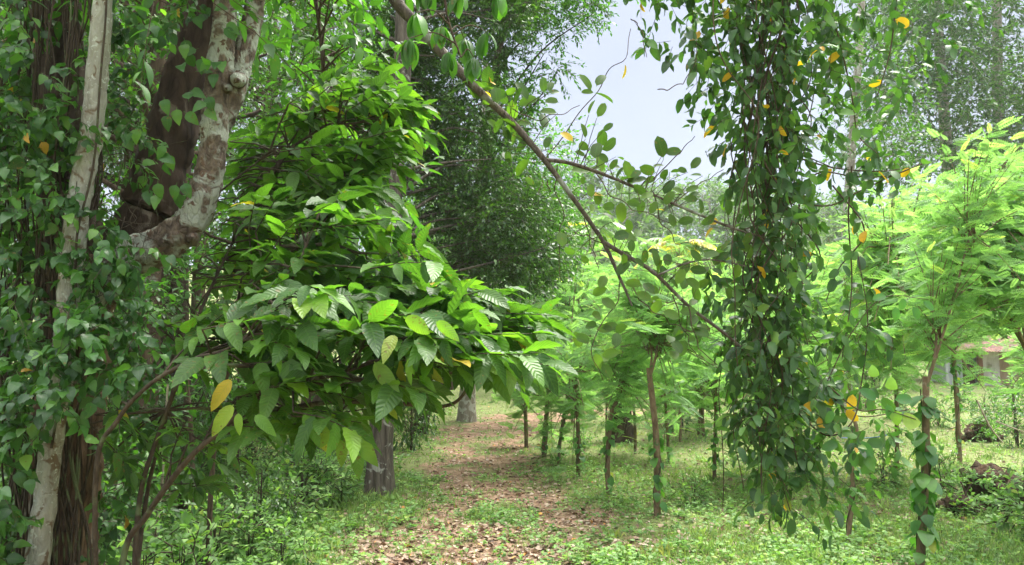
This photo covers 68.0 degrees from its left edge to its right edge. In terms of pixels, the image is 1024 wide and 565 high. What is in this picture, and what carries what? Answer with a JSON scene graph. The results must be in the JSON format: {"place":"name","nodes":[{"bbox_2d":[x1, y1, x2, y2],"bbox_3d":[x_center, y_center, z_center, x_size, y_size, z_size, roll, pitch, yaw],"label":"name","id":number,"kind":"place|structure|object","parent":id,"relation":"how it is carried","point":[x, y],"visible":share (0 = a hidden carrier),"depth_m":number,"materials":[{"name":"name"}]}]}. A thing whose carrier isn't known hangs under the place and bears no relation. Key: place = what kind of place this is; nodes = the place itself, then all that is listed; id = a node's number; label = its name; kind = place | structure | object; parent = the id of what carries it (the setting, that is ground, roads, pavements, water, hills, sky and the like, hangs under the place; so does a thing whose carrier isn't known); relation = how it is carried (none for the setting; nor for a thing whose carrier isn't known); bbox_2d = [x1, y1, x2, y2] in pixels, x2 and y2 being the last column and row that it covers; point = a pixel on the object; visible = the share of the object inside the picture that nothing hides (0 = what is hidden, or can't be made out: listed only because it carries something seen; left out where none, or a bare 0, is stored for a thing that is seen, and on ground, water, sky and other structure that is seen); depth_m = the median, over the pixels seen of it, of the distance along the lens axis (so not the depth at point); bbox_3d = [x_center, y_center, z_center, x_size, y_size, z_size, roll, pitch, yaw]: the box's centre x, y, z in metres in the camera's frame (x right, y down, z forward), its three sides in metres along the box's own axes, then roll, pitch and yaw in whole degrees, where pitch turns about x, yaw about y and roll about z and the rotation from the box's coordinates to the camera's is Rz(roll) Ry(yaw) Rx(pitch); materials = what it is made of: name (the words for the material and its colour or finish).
{"place":"outdoors","nodes":[
{"label":"outdoors","id":0,"kind":"place"},
{"bbox_2d":[7,247,1023,564],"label":"ground","id":1,"kind":"structure","parent":0,"point":[467,441],"depth_m":11.19,"materials":[{"name":"soil"}]},
{"bbox_2d":[24,0,112,564],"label":"slender tree","id":2,"kind":"object","parent":1,"relation":"on","point":[48,467],"visible":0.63,"depth_m":3.36,"materials":[{"name":"grey plant"}]},
{"bbox_2d":[0,118,153,341],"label":"understory tree","id":3,"kind":"object","parent":1,"relation":"on","point":[33,250],"visible":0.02,"depth_m":6.63,"materials":[{"name":"green plant"}]},
{"bbox_2d":[0,429,163,552],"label":"bush","id":4,"kind":"object","parent":1,"relation":"on","point":[105,515],"visible":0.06,"depth_m":5.96,"materials":[{"name":"green plant"}]},
{"bbox_2d":[0,425,206,564],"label":"bush","id":5,"kind":"object","parent":1,"relation":"on","point":[114,519],"visible":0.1,"depth_m":5.59,"materials":[{"name":"green plant"}]},
{"bbox_2d":[2,158,216,382],"bbox_3d":[-6.332,0.428,11.170,3.753,4.808,3.581,2,-6,-18],"label":"understory tree","id":6,"kind":"object","parent":1,"relation":"on","point":[117,197],"visible":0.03,"depth_m":11.28,"materials":[{"name":"green plant"}]},
{"bbox_2d":[0,0,269,464],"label":"forest tree","id":7,"kind":"object","parent":1,"relation":"on","point":[119,149],"visible":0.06,"depth_m":11.66,"materials":[{"name":"green plant"}]},
{"bbox_2d":[102,510,205,564],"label":"weed plant","id":8,"kind":"object","parent":1,"relation":"on","point":[156,527],"visible":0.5,"depth_m":4.92,"materials":[{"name":"green plant"}]},
{"bbox_2d":[103,391,220,480],"bbox_3d":[-4.176,1.864,8.720,1.452,1.395,1.412,0,-6,5],"label":"bush","id":9,"kind":"object","parent":1,"relation":"on","point":[151,414],"visible":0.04,"depth_m":8.74,"materials":[{"name":"green plant"}]},
{"bbox_2d":[25,2,302,410],"bbox_3d":[-8.669,-3.301,17.585,8.515,13.397,8.194,1,-6,-14],"label":"forest tree","id":10,"kind":"object","parent":1,"relation":"on","point":[127,160],"visible":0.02,"depth_m":17.00,"materials":[{"name":"green plant"}]},
{"bbox_2d":[130,374,202,535],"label":"sapling","id":11,"kind":"object","parent":1,"relation":"on","point":[191,412],"visible":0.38,"depth_m":6.36,"materials":[{"name":"green plant"}]},
{"bbox_2d":[122,378,224,453],"bbox_3d":[-4.725,1.936,10.218,1.605,1.541,1.561,-5,-8,43],"label":"bush","id":12,"kind":"object","parent":1,"relation":"on","point":[178,402],"visible":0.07,"depth_m":10.13,"materials":[{"name":"green plant"}]},
{"bbox_2d":[0,0,365,459],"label":"forest tree","id":13,"kind":"object","parent":1,"relation":"on","point":[154,61],"visible":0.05,"depth_m":9.45,"materials":[{"name":"green plant"}]},
{"bbox_2d":[141,510,235,564],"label":"weed plant","id":14,"kind":"object","parent":1,"relation":"on","point":[194,547],"visible":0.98,"depth_m":4.87,"materials":[{"name":"green plant"}]},
{"bbox_2d":[0,0,387,564],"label":"vine tree","id":15,"kind":"object","parent":1,"relation":"on","point":[181,230],"visible":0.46,"depth_m":3.75,"materials":[{"name":"brown plant"}]},
{"bbox_2d":[0,0,252,564],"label":"climbing vine","id":16,"kind":"object","parent":15,"relation":"attached to","point":[39,135],"visible":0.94,"depth_m":3.34,"materials":[{"name":"green plant"}]},
{"bbox_2d":[396,0,507,83],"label":"drooping branch","id":17,"kind":"object","parent":15,"relation":"attached to","point":[417,27],"visible":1,"depth_m":3.53,"materials":[{"name":"green plant"}]},
{"bbox_2d":[388,0,794,380],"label":"overhanging branch","id":18,"kind":"object","parent":15,"relation":"attached to","point":[493,97],"visible":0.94,"depth_m":4.20,"materials":[{"name":"green plant"}]},
{"bbox_2d":[623,0,1003,551],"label":"hanging creeper","id":19,"kind":"object","parent":18,"relation":"hanging from","point":[782,326],"visible":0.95,"depth_m":4.63,"materials":[{"name":"green plant"}]},
{"bbox_2d":[822,293,933,466],"bbox_3d":[2.206,0.582,4.557,0.714,1.041,0.040,0,-6,0],"label":"leafy sprig","id":20,"kind":"object","parent":19,"relation":"attached to","point":[910,421],"visible":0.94,"depth_m":4.55,"materials":[{"name":"green plant"}]},
{"bbox_2d":[113,203,279,513],"bbox_3d":[-3.069,0.842,7.475,2.387,3.205,2.502,4,-7,-34],"label":"understory tree","id":21,"kind":"object","parent":1,"relation":"on","point":[195,255],"visible":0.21,"depth_m":7.40,"materials":[{"name":"green plant"}]},
{"bbox_2d":[110,59,290,389],"bbox_3d":[-10.697,-2.667,27.800,8.653,13.825,7.475,-3,-6,27],"label":"forest tree","id":22,"kind":"object","parent":1,"relation":"on","point":[200,291],"visible":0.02,"depth_m":26.91,"materials":[{"name":"green plant"}]},
{"bbox_2d":[13,0,391,407],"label":"forest tree","id":23,"kind":"object","parent":1,"relation":"on","point":[250,114],"visible":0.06,"depth_m":13.56,"materials":[{"name":"green plant"}]},
{"bbox_2d":[171,484,287,564],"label":"weed plant","id":24,"kind":"object","parent":1,"relation":"on","point":[230,542],"visible":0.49,"depth_m":5.91,"materials":[{"name":"green plant"}]},
{"bbox_2d":[163,210,320,458],"bbox_3d":[-3.790,0.770,10.597,3.127,4.007,2.984,-3,-7,31],"label":"understory tree","id":25,"kind":"object","parent":1,"relation":"on","point":[179,313],"visible":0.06,"depth_m":10.31,"materials":[{"name":"green plant"}]},
{"bbox_2d":[222,455,279,491],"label":"weed plant","id":26,"kind":"object","parent":1,"relation":"on","point":[269,469],"visible":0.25,"depth_m":8.36,"materials":[{"name":"green plant"}]},
{"bbox_2d":[221,492,286,546],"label":"weed plant","id":27,"kind":"object","parent":1,"relation":"on","point":[266,501],"visible":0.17,"depth_m":6.43,"materials":[{"name":"green plant"}]},
{"bbox_2d":[217,438,292,485],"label":"weed plant","id":28,"kind":"object","parent":1,"relation":"on","point":[248,453],"visible":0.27,"depth_m":9.04,"materials":[{"name":"green plant"}]},
{"bbox_2d":[218,503,300,561],"bbox_3d":[-1.996,2.057,5.966,0.675,0.627,0.577,2,-6,-15],"label":"weed plant","id":29,"kind":"object","parent":1,"relation":"on","point":[248,530],"visible":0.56,"depth_m":5.96,"materials":[{"name":"green plant"}]},
{"bbox_2d":[214,458,308,543],"bbox_3d":[-2.201,1.960,6.608,0.819,0.858,0.797,3,-6,-24],"label":"bush","id":30,"kind":"object","parent":1,"relation":"on","point":[283,500],"visible":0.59,"depth_m":6.56,"materials":[{"name":"green plant"}]},
{"bbox_2d":[195,0,374,245],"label":"forest tree","id":31,"kind":"object","parent":1,"relation":"on","point":[264,69],"visible":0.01,"depth_m":22.47,"materials":[{"name":"green plant"}]},
{"bbox_2d":[245,515,329,564],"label":"weed plant","id":32,"kind":"object","parent":1,"relation":"on","point":[272,556],"visible":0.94,"depth_m":5.60,"materials":[{"name":"green plant"}]},
{"bbox_2d":[266,471,331,529],"bbox_3d":[-2.028,2.158,7.210,0.691,0.751,0.807,-5,-8,43],"label":"weed plant","id":33,"kind":"object","parent":1,"relation":"on","point":[287,507],"visible":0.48,"depth_m":7.18,"materials":[{"name":"green plant"}]},
{"bbox_2d":[191,0,414,407],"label":"forest tree","id":34,"kind":"object","parent":1,"relation":"on","point":[265,95],"visible":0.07,"depth_m":17.24,"materials":[{"name":"green plant"}]},
{"bbox_2d":[266,446,356,512],"bbox_3d":[-2.106,2.169,8.005,1.028,0.956,0.880,0,-6,-3],"label":"weed plant","id":35,"kind":"object","parent":1,"relation":"on","point":[299,468],"visible":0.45,"depth_m":8.03,"materials":[{"name":"green plant"}]},
{"bbox_2d":[205,0,443,564],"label":"broadleaf sapling","id":36,"kind":"object","parent":1,"relation":"on","point":[333,56],"visible":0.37,"depth_m":5.39,"materials":[{"name":"green plant"}]},
{"bbox_2d":[288,450,362,504],"bbox_3d":[-2.067,2.231,8.265,0.900,0.837,0.770,0,-6,3],"label":"weed plant","id":37,"kind":"object","parent":1,"relation":"on","point":[312,470],"visible":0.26,"depth_m":8.27,"materials":[{"name":"green plant"}]},
{"bbox_2d":[300,453,365,509],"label":"weed plant","id":38,"kind":"object","parent":1,"relation":"on","point":[329,472],"visible":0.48,"depth_m":8.25,"materials":[{"name":"green plant"}]},
{"bbox_2d":[90,40,580,564],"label":"coffee shrub","id":39,"kind":"object","parent":1,"relation":"on","point":[408,326],"visible":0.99,"depth_m":3.12,"materials":[{"name":"green plant"}]},
{"bbox_2d":[393,380,444,450],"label":"bush","id":40,"kind":"object","parent":1,"relation":"on","point":[412,436],"visible":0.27,"depth_m":13.10,"materials":[{"name":"green plant"}]},
{"bbox_2d":[256,0,590,496],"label":"evergreen tree","id":41,"kind":"object","parent":1,"relation":"on","point":[511,217],"visible":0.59,"depth_m":10.21,"materials":[{"name":"green plant"}]},
{"bbox_2d":[402,64,621,421],"bbox_3d":[-0.407,-1.050,18.777,6.546,9.028,6.037,0,-6,0],"label":"roadside tree","id":42,"kind":"object","parent":1,"relation":"on","point":[466,411],"visible":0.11,"depth_m":18.24,"materials":[{"name":"green plant"}]},
{"bbox_2d":[2,385,1023,564],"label":"grass","id":43,"kind":"structure","parent":1,"relation":"on","point":[1007,559],"depth_m":7.43,"materials":[{"name":"green plant"}]},
{"bbox_2d":[11,384,1023,564],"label":"weeds","id":44,"kind":"object","parent":1,"relation":"on","point":[600,560],"visible":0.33,"depth_m":6.99,"materials":[{"name":"green plant"}]},
{"bbox_2d":[413,0,638,434],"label":"leaning tree","id":45,"kind":"object","parent":1,"relation":"on","point":[593,4],"visible":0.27,"depth_m":12.51,"materials":[{"name":"green plant"}]},
{"bbox_2d":[488,351,572,447],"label":"tree","id":46,"kind":"object","parent":1,"relation":"on","point":[518,414],"visible":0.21,"depth_m":13.95,"materials":[{"name":"green plant"}]},
{"bbox_2d":[511,297,601,456],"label":"tree","id":47,"kind":"object","parent":1,"relation":"on","point":[546,403],"visible":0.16,"depth_m":12.51,"materials":[{"name":"green plant"}]},
{"bbox_2d":[524,314,604,463],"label":"tree","id":48,"kind":"object","parent":1,"relation":"on","point":[556,411],"visible":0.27,"depth_m":11.69,"materials":[{"name":"green plant"}]},
{"bbox_2d":[520,242,625,421],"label":"tree","id":49,"kind":"object","parent":1,"relation":"on","point":[583,295],"visible":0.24,"depth_m":17.67,"materials":[{"name":"green plant"}]},
{"bbox_2d":[144,396,1023,564],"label":"leaf litter","id":50,"kind":"object","parent":1,"relation":"on","point":[532,552],"visible":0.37,"depth_m":7.20,"materials":[{"name":"brown plant"}]},
{"bbox_2d":[526,276,666,476],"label":"tree","id":51,"kind":"object","parent":1,"relation":"on","point":[583,401],"visible":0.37,"depth_m":10.45,"materials":[{"name":"green plant"}]},
{"bbox_2d":[556,215,637,266],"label":"coconut palm","id":52,"kind":"object","parent":1,"relation":"on","point":[603,221],"visible":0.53,"depth_m":44.12,"materials":[{"name":"green plant"}]},
{"bbox_2d":[563,156,630,214],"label":"hill tree","id":53,"kind":"object","parent":1,"relation":"on","point":[596,182],"visible":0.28,"depth_m":98.52,"materials":[{"name":"green plant"}]},
{"bbox_2d":[584,338,659,453],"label":"tree","id":54,"kind":"object","parent":1,"relation":"on","point":[635,424],"visible":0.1,"depth_m":12.66,"materials":[{"name":"green plant"}]},
{"bbox_2d":[600,386,645,442],"bbox_3d":[2.094,2.421,14.617,1.016,1.482,1.192,2,-6,-21],"label":"tree stump","id":55,"kind":"object","parent":1,"relation":"on","point":[628,429],"visible":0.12,"depth_m":14.45,"materials":[{"name":"brown plant"}]},
{"bbox_2d":[583,182,667,286],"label":"hill tree","id":56,"kind":"object","parent":1,"relation":"on","point":[655,223],"visible":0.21,"depth_m":73.78,"materials":[{"name":"green plant"}]},
{"bbox_2d":[554,249,700,496],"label":"tree","id":57,"kind":"object","parent":1,"relation":"on","point":[622,366],"visible":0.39,"depth_m":8.80,"materials":[{"name":"green plant"}]},
{"bbox_2d":[600,415,616,492],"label":"pepper vine","id":58,"kind":"object","parent":57,"relation":"attached to","point":[604,451],"visible":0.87,"depth_m":8.84,"materials":[{"name":"green plant"}]},
{"bbox_2d":[590,183,675,237],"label":"hill tree","id":59,"kind":"object","parent":1,"relation":"on","point":[613,211],"visible":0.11,"depth_m":83.72,"materials":[{"name":"green plant"}]},
{"bbox_2d":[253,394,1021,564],"bbox_3d":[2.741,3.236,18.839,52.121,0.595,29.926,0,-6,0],"label":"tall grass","id":60,"kind":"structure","parent":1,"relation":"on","point":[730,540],"depth_m":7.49,"materials":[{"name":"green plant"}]},
{"bbox_2d":[595,215,689,297],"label":"hill tree","id":61,"kind":"object","parent":1,"relation":"on","point":[647,219],"visible":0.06,"depth_m":62.48,"materials":[{"name":"green plant"}]},
{"bbox_2d":[610,182,703,247],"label":"hill tree","id":62,"kind":"object","parent":1,"relation":"on","point":[681,212],"visible":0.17,"depth_m":83.00,"materials":[{"name":"green plant"}]},
{"bbox_2d":[573,236,752,517],"bbox_3d":[1.594,0.965,8.035,1.869,3.055,2.026,0,-6,0],"label":"tree","id":63,"kind":"object","parent":1,"relation":"on","point":[653,330],"visible":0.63,"depth_m":7.88,"materials":[{"name":"green plant"}]},
{"bbox_2d":[648,433,666,512],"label":"pepper vine","id":64,"kind":"object","parent":63,"relation":"attached to","point":[658,485],"visible":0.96,"depth_m":7.71,"materials":[{"name":"green plant"}]},
{"bbox_2d":[607,290,725,461],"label":"tree","id":65,"kind":"object","parent":1,"relation":"on","point":[666,406],"visible":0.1,"depth_m":11.87,"materials":[{"name":"green plant"}]},
{"bbox_2d":[630,234,725,294],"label":"coconut palm","id":66,"kind":"object","parent":1,"relation":"on","point":[661,242],"visible":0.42,"depth_m":35.71,"materials":[{"name":"green plant"}]},
{"bbox_2d":[642,391,719,432],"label":"bush","id":67,"kind":"object","parent":1,"relation":"on","point":[706,421],"visible":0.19,"depth_m":16.28,"materials":[{"name":"green plant"}]},
{"bbox_2d":[655,289,719,441],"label":"tree","id":68,"kind":"object","parent":1,"relation":"on","point":[680,422],"visible":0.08,"depth_m":14.44,"materials":[{"name":"green plant"}]},
{"bbox_2d":[665,467,713,507],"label":"weed plant","id":69,"kind":"object","parent":1,"relation":"on","point":[703,494],"visible":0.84,"depth_m":8.44,"materials":[{"name":"green plant"}]},
{"bbox_2d":[658,173,726,239],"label":"hill tree","id":70,"kind":"object","parent":1,"relation":"on","point":[690,203],"visible":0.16,"depth_m":94.54,"materials":[{"name":"green plant"}]},
{"bbox_2d":[670,319,725,436],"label":"tree","id":71,"kind":"object","parent":1,"relation":"on","point":[702,409],"visible":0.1,"depth_m":15.12,"materials":[{"name":"green plant"}]},
{"bbox_2d":[663,256,744,434],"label":"tree","id":72,"kind":"object","parent":1,"relation":"on","point":[723,319],"visible":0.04,"depth_m":15.54,"materials":[{"name":"green plant"}]},
{"bbox_2d":[661,180,752,258],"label":"hill tree","id":73,"kind":"object","parent":1,"relation":"on","point":[698,196],"visible":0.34,"depth_m":84.30,"materials":[{"name":"green plant"}]},
{"bbox_2d":[647,274,791,478],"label":"tree","id":74,"kind":"object","parent":1,"relation":"on","point":[693,378],"visible":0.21,"depth_m":10.08,"materials":[{"name":"green plant"}]},
{"bbox_2d":[705,201,786,271],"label":"hill tree","id":75,"kind":"object","parent":1,"relation":"on","point":[718,236],"visible":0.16,"depth_m":76.23,"materials":[{"name":"green plant"}]},
{"bbox_2d":[688,280,881,479],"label":"tree","id":76,"kind":"object","parent":1,"relation":"on","point":[818,363],"visible":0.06,"depth_m":8.93,"materials":[{"name":"green plant"}]},
{"bbox_2d":[734,248,844,451],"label":"feathery tree","id":77,"kind":"object","parent":1,"relation":"on","point":[812,292],"visible":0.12,"depth_m":10.76,"materials":[{"name":"green plant"}]},
{"bbox_2d":[773,207,840,268],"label":"hill tree","id":78,"kind":"object","parent":1,"relation":"on","point":[824,235],"visible":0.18,"depth_m":71.52,"materials":[{"name":"green plant"}]},
{"bbox_2d":[780,0,949,412],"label":"tall tree","id":79,"kind":"object","parent":1,"relation":"on","point":[858,70],"visible":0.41,"depth_m":20.03,"materials":[{"name":"green plant"}]},
{"bbox_2d":[845,448,907,488],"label":"weed plant","id":80,"kind":"object","parent":1,"relation":"on","point":[891,481],"visible":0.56,"depth_m":9.65,"materials":[{"name":"green plant"}]},
{"bbox_2d":[810,162,971,470],"bbox_3d":[5.022,0.467,9.902,2.199,4.474,4.694,-3,-6,26],"label":"feathery tree","id":81,"kind":"object","parent":1,"relation":"on","point":[875,251],"visible":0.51,"depth_m":9.27,"materials":[{"name":"green plant"}]},
{"bbox_2d":[818,0,1023,332],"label":"tall tree","id":82,"kind":"object","parent":1,"relation":"on","point":[962,117],"visible":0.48,"depth_m":38.92,"materials":[{"name":"green plant"}]},
{"bbox_2d":[907,444,971,493],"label":"weed plant","id":83,"kind":"object","parent":1,"relation":"on","point":[945,468],"visible":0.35,"depth_m":9.06,"materials":[{"name":"green plant"}]},
{"bbox_2d":[920,394,971,428],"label":"weed plant","id":84,"kind":"object","parent":1,"relation":"on","point":[946,419],"visible":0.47,"depth_m":16.75,"materials":[{"name":"green plant"}]},
{"bbox_2d":[871,116,1023,564],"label":"tree","id":85,"kind":"object","parent":1,"relation":"on","point":[972,204],"visible":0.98,"depth_m":5.70,"materials":[{"name":"green plant"}]},
{"bbox_2d":[903,389,947,564],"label":"pepper vine","id":86,"kind":"object","parent":85,"relation":"attached to","point":[922,482],"visible":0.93,"depth_m":5.45,"materials":[{"name":"green plant"}]},
{"bbox_2d":[884,130,1023,352],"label":"feathery tree","id":87,"kind":"object","parent":1,"relation":"on","point":[1011,239],"visible":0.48,"depth_m":6.74,"materials":[{"name":"green plant"}]},
{"bbox_2d":[932,379,979,410],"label":"weed plant","id":88,"kind":"object","parent":1,"relation":"on","point":[962,395],"visible":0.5,"depth_m":21.29,"materials":[{"name":"green plant"}]},
{"bbox_2d":[908,481,1005,516],"bbox_3d":[4.621,2.310,7.744,1.148,0.585,0.593,0,-6,0],"label":"soil mound","id":89,"kind":"object","parent":1,"relation":"on","point":[954,502],"visible":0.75,"depth_m":7.63,"materials":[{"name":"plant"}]},
{"bbox_2d":[911,335,1023,385],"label":"house","id":90,"kind":"structure","parent":1,"relation":"on","point":[998,364],"depth_m":34.03,"materials":[{"name":"paint"}]},
{"bbox_2d":[916,0,1023,192],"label":"tall tree","id":91,"kind":"object","parent":1,"relation":"on","point":[1003,41],"visible":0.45,"depth_m":42.37,"materials":[{"name":"green plant"}]},
{"bbox_2d":[928,308,1021,463],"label":"tree","id":92,"kind":"object","parent":1,"relation":"on","point":[946,355],"visible":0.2,"depth_m":11.62,"materials":[{"name":"green plant"}]},
{"bbox_2d":[949,363,964,443],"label":"pepper vine","id":93,"kind":"object","parent":92,"relation":"attached to","point":[952,370],"visible":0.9,"depth_m":11.67,"materials":[{"name":"green plant"}]},
{"bbox_2d":[946,416,1010,441],"bbox_3d":[9.083,2.916,14.659,1.121,0.707,0.915,4,-7,-33],"label":"soil mound","id":94,"kind":"object","parent":1,"relation":"on","point":[972,429],"visible":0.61,"depth_m":14.58,"materials":[{"name":"brown soil"}]},
{"bbox_2d":[940,460,1023,511],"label":"soil mound","id":95,"kind":"object","parent":1,"relation":"on","point":[983,478],"visible":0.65,"depth_m":8.04,"materials":[{"name":"brown soil"}]},
{"bbox_2d":[964,392,1011,421],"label":"bush","id":96,"kind":"object","parent":1,"relation":"on","point":[977,406],"visible":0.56,"depth_m":18.07,"materials":[{"name":"green plant"}]},
{"bbox_2d":[966,384,1023,448],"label":"bush","id":97,"kind":"object","parent":1,"relation":"on","point":[1016,434],"visible":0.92,"depth_m":13.51,"materials":[{"name":"green plant"}]},
{"bbox_2d":[975,467,1023,539],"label":"weed plant","id":98,"kind":"object","parent":1,"relation":"on","point":[1013,495],"visible":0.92,"depth_m":6.91,"materials":[{"name":"green plant"}]},
{"bbox_2d":[980,308,1023,420],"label":"tree","id":99,"kind":"object","parent":1,"relation":"on","point":[1015,354],"visible":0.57,"depth_m":16.88,"materials":[{"name":"green plant"}]},
{"bbox_2d":[983,369,1023,410],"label":"weed plant","id":100,"kind":"object","parent":1,"relation":"on","point":[1009,380],"visible":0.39,"depth_m":21.39,"materials":[{"name":"green plant"}]},
{"bbox_2d":[9,0,1023,282],"label":"sky","id":101,"kind":"structure","parent":0,"point":[639,112],"materials":[{"name":"white"}]},
{"bbox_2d":[177,424,1023,564],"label":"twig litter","id":102,"kind":"object","parent":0,"point":[571,523],"visible":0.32,"depth_m":7.38,"materials":[{"name":"brown plant"}]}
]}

